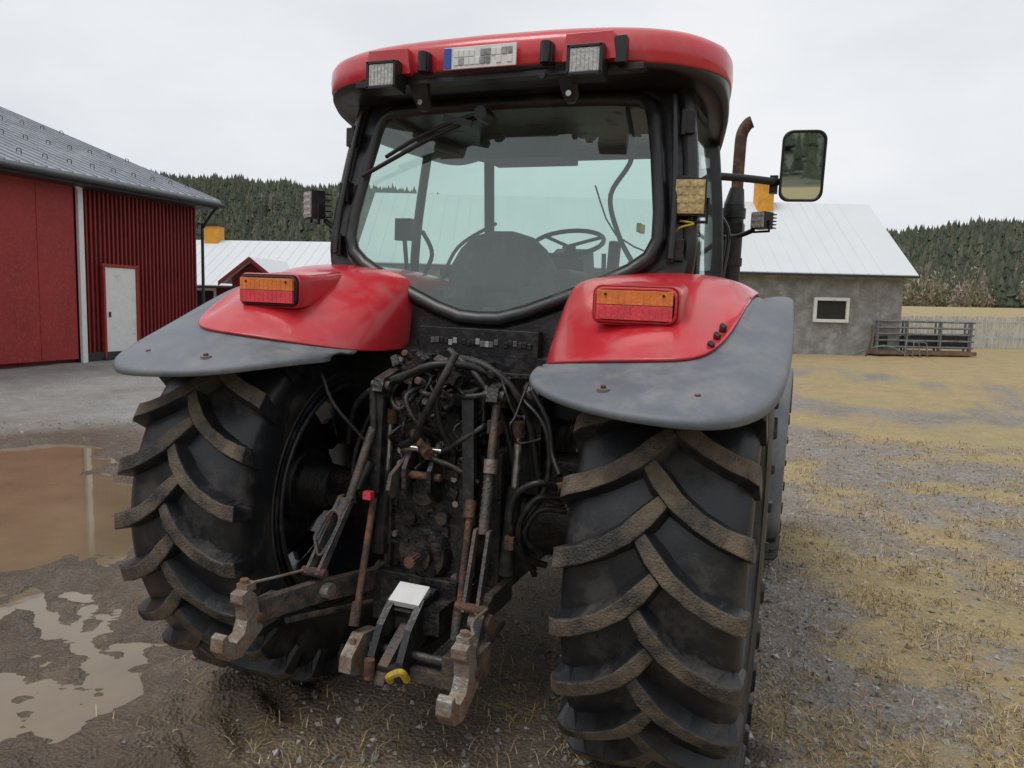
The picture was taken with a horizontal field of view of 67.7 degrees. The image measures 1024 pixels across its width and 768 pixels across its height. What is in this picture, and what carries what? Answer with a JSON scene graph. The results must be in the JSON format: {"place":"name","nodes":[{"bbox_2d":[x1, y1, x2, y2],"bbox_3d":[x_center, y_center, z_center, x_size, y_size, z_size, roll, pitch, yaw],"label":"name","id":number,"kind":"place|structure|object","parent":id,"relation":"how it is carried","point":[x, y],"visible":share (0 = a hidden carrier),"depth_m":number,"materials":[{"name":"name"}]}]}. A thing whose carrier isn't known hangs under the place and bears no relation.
{"place":"outdoors","nodes":[
{"label":"outdoors","id":0,"kind":"place"},
{"bbox_2d":[0,306,1023,767],"bbox_3d":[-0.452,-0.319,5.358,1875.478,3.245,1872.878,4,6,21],"label":"ground","id":1,"kind":"structure","parent":0,"point":[976,402],"depth_m":4.36,"materials":[{"name":"gravel"}]},
{"bbox_2d":[0,444,167,748],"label":"puddle","id":2,"kind":"object","parent":1,"relation":"on","point":[55,505],"depth_m":5.41,"materials":[{"name":"liquid"}]},
{"bbox_2d":[0,106,224,368],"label":"red barn","id":3,"kind":"structure","parent":1,"relation":"on","point":[98,261],"depth_m":17.20,"materials":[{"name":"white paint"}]},
{"bbox_2d":[0,174,78,363],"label":"sliding door","id":4,"kind":"structure","parent":3,"relation":"in","point":[38,296],"depth_m":15.78,"materials":[{"name":"red paint"}]},
{"bbox_2d":[99,263,139,359],"bbox_3d":[-9.160,-1.689,17.880,0.145,2.195,1.100,3,6,18],"label":"door","id":5,"kind":"structure","parent":3,"relation":"in","point":[119,284],"depth_m":17.83,"materials":[{"name":"white paint"}]},
{"bbox_2d":[114,352,389,681],"bbox_3d":[-1.007,0.483,3.712,0.600,1.768,1.769,5,9,21],"label":"wheel","id":6,"kind":"object","parent":1,"relation":"on","point":[231,473],"visible":0.59,"depth_m":3.03,"materials":[{"name":"rubber"}]},
{"bbox_2d":[196,224,358,306],"bbox_3d":[-11.034,-4.396,32.212,11.540,4.710,8.495,2,6,7],"label":"red farmhouse","id":7,"kind":"object","parent":1,"relation":"on","point":[228,264],"visible":0.13,"depth_m":31.34,"materials":[{"name":"white paint"}]},
{"bbox_2d":[197,288,216,306],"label":"windows","id":8,"kind":"structure","parent":7,"relation":"in","point":[210,293],"depth_m":30.09,"materials":[{"name":"black glass"}]},
{"bbox_2d":[326,346,581,595],"bbox_3d":[0.422,0.241,4.883,1.700,1.060,3.750,5,7,21],"label":"chassis","id":9,"kind":"object","parent":1,"relation":"on","point":[547,532],"visible":0.13,"depth_m":3.20,"materials":[{"name":"black metal"}]},
{"bbox_2d":[113,264,462,376],"bbox_3d":[-0.862,-0.345,3.705,0.914,0.476,2.090,5,7,21],"label":"fender","id":10,"kind":"object","parent":9,"relation":"on","point":[311,314],"visible":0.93,"depth_m":3.13,"materials":[{"name":"red paint"}]},
{"bbox_2d":[366,382,579,631],"bbox_3d":[-0.240,0.473,3.192,1.000,1.000,0.629,5,7,21],"label":"transmission housing","id":11,"kind":"object","parent":9,"relation":"attached to","point":[426,524],"visible":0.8,"depth_m":3.05,"materials":[{"name":"metal"}]},
{"bbox_2d":[210,562,511,725],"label":"links","id":12,"kind":"object","parent":11,"relation":"attached to","point":[470,651],"visible":0.88,"depth_m":2.65,"materials":[{"name":"paint"}]},
{"bbox_2d":[338,573,474,690],"bbox_3d":[-0.338,0.907,2.975,0.440,0.378,0.610,5,7,21],"label":"pickup hitch","id":13,"kind":"object","parent":11,"relation":"attached to","point":[404,639],"visible":0.88,"depth_m":2.86,"materials":[{"name":"white paint"}]},
{"bbox_2d":[301,368,527,639],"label":"lift arms and rods","id":14,"kind":"object","parent":11,"relation":"attached to","point":[383,421],"visible":0.93,"depth_m":2.90,"materials":[{"name":"paint"}]},
{"bbox_2d":[314,347,569,591],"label":"hydraulic hoses","id":15,"kind":"object","parent":11,"relation":"attached to","point":[520,407],"visible":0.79,"depth_m":2.91,"materials":[{"name":"rubber"}]},
{"bbox_2d":[389,349,495,467],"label":"hydraulic valves","id":16,"kind":"object","parent":11,"relation":"attached to","point":[461,378],"visible":0.47,"depth_m":3.04,"materials":[{"name":"metal"}]},
{"bbox_2d":[405,325,546,381],"bbox_3d":[-0.122,-0.106,3.376,0.700,0.280,0.200,5,7,21],"label":"badge panel","id":17,"kind":"object","parent":11,"relation":"on","point":[514,353],"visible":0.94,"depth_m":3.26,"materials":[{"name":"black paint"}]},
{"bbox_2d":[440,231,587,310],"bbox_3d":[0.036,-0.472,4.078,0.710,0.625,0.598,5,7,21],"label":"seat","id":18,"kind":"object","parent":9,"relation":"on","point":[498,267],"visible":0.51,"depth_m":3.79,"materials":[{"name":"fabric"}]},
{"bbox_2d":[394,107,644,310],"bbox_3d":[0.197,-0.780,4.068,1.490,1.150,1.455,5,7,21],"label":"interior","id":19,"kind":"object","parent":9,"relation":"on","point":[552,150],"visible":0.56,"depth_m":4.19,"materials":[{"name":"black plastic"}]},
{"bbox_2d":[330,88,723,355],"bbox_3d":[0.180,-0.688,4.062,1.807,1.473,1.643,5,7,21],"label":"cab frame","id":20,"kind":"object","parent":9,"relation":"on","point":[680,253],"visible":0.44,"depth_m":3.60,"materials":[{"name":"black paint"}]},
{"bbox_2d":[345,91,669,325],"bbox_3d":[-0.077,-0.782,3.403,1.550,1.040,0.310,5,7,21],"label":"window frame","id":21,"kind":"object","parent":20,"relation":"attached to","point":[648,257],"visible":0.91,"depth_m":3.31,"materials":[{"name":"black plastic"}]},
{"bbox_2d":[331,27,732,164],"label":"roof","id":22,"kind":"structure","parent":20,"relation":"on","point":[701,67],"depth_m":3.35,"materials":[{"name":"red plastic"}]},
{"bbox_2d":[443,42,516,70],"bbox_3d":[-0.134,-1.350,3.143,0.325,0.088,0.013,5,7,21],"label":"licence plate","id":23,"kind":"object","parent":22,"relation":"attached to","point":[483,56],"visible":1,"depth_m":3.14,"materials":[{"name":"white paint"}]},
{"bbox_2d":[356,30,646,111],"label":"roof lamps","id":24,"kind":"object","parent":22,"relation":"attached to","point":[587,57],"visible":1,"depth_m":3.12,"materials":[{"name":"black plastic"}]},
{"bbox_2d":[303,178,776,254],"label":"work lamps","id":25,"kind":"object","parent":20,"relation":"attached to","point":[693,200],"visible":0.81,"depth_m":3.16,"materials":[{"name":"black plastic"}]},
{"bbox_2d":[696,106,718,276],"bbox_3d":[0.238,-0.878,4.153,1.770,0.930,1.320,5,7,21],"label":"side and front glass","id":26,"kind":"object","parent":20,"relation":"on","point":[709,261],"visible":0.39,"depth_m":3.59,"materials":[{"name":"clear glass"}]},
{"bbox_2d":[723,116,753,281],"bbox_3d":[1.232,-0.792,4.585,0.218,1.648,0.553,6,8,38],"label":"exhaust stack","id":27,"kind":"object","parent":20,"relation":"attached to","point":[734,212],"visible":0.48,"depth_m":4.63,"materials":[{"name":"black paint"}]},
{"bbox_2d":[699,130,827,277],"bbox_3d":[1.253,-0.935,4.061,0.664,0.750,0.415,1,6,0],"label":"mirror","id":28,"kind":"object","parent":20,"relation":"attached to","point":[802,165],"visible":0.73,"depth_m":3.89,"materials":[{"name":"black plastic"}]},
{"bbox_2d":[529,273,794,430],"bbox_3d":[0.674,-0.217,3.120,0.914,0.476,2.090,5,7,21],"label":"fender","id":29,"kind":"object","parent":9,"relation":"on","point":[686,351],"visible":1,"depth_m":2.50,"materials":[{"name":"red paint"}]},
{"bbox_2d":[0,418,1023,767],"bbox_3d":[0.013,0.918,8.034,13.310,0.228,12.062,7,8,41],"label":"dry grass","id":30,"kind":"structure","parent":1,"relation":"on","point":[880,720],"depth_m":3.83,"materials":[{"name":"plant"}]},
{"bbox_2d":[151,169,1023,306],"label":"pine forest","id":31,"kind":"object","parent":1,"relation":"on","point":[249,205],"visible":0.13,"depth_m":263.12,"materials":[{"name":"green plant"}]},
{"bbox_2d":[359,183,919,355],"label":"masonry shed","id":32,"kind":"structure","parent":1,"relation":"on","point":[837,274],"depth_m":24.82,"materials":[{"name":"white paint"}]},
{"bbox_2d":[812,297,849,322],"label":"windows","id":33,"kind":"structure","parent":32,"relation":"in","point":[825,309],"depth_m":24.06,"materials":[{"name":"glass"}]},
{"bbox_2d":[549,403,778,767],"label":"wheel","id":34,"kind":"object","parent":1,"relation":"on","point":[660,555],"visible":0.8,"depth_m":2.32,"materials":[{"name":"rubber"}]},
{"bbox_2d":[764,391,791,559],"bbox_3d":[1.732,0.599,5.590,0.512,1.337,1.336,5,14,21],"label":"front wheel","id":35,"kind":"object","parent":1,"relation":"on","point":[773,548],"visible":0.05,"depth_m":5.30,"materials":[{"name":"rubber"}]},
{"bbox_2d":[766,368,792,537],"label":"front fenders","id":36,"kind":"object","parent":35,"relation":"on","point":[782,412],"visible":0.22,"depth_m":4.86,"materials":[{"name":"grey plastic"}]},
{"bbox_2d":[853,320,976,357],"bbox_3d":[12.812,-1.417,24.081,3.966,1.152,1.120,1,6,-4],"label":"livestock gate stack","id":37,"kind":"object","parent":1,"relation":"on","point":[939,341],"visible":0.9,"depth_m":24.04,"materials":[{"name":"grey metal"}]},
{"bbox_2d":[900,316,1023,348],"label":"wooden fence","id":38,"kind":"object","parent":1,"relation":"on","point":[1007,336],"visible":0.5,"depth_m":28.58,"materials":[{"name":"grey wood"}]},
{"bbox_2d":[902,242,1023,307],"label":"birch thicket","id":39,"kind":"object","parent":1,"relation":"on","point":[924,298],"visible":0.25,"depth_m":140.26,"materials":[{"name":"plant"}]},
{"bbox_2d":[0,0,1023,233],"label":"sky","id":40,"kind":"structure","parent":0,"point":[918,104],"materials":[{"name":"white"}]},
{"bbox_2d":[248,213,1023,307],"bbox_3d":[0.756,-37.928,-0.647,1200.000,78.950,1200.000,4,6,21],"label":"hill","id":41,"kind":"structure","parent":0,"point":[999,306],"depth_m":157.19,"materials":[{"name":"green plant"}]},
{"bbox_3d":[-0.079,-0.782,3.397,1.431,0.920,0.234,5,7,21],"label":"rear window glass","id":42,"kind":"object","parent":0,"visible":0},
{"bbox_2d":[361,105,494,177],"bbox_3d":[-0.404,-1.103,3.509,0.654,0.294,0.100,5,7,21],"label":"wiper","id":43,"kind":"object","parent":42,"relation":"attached to","point":[483,114],"visible":1,"depth_m":3.43,"materials":[{"name":"black plastic"}]}
]}

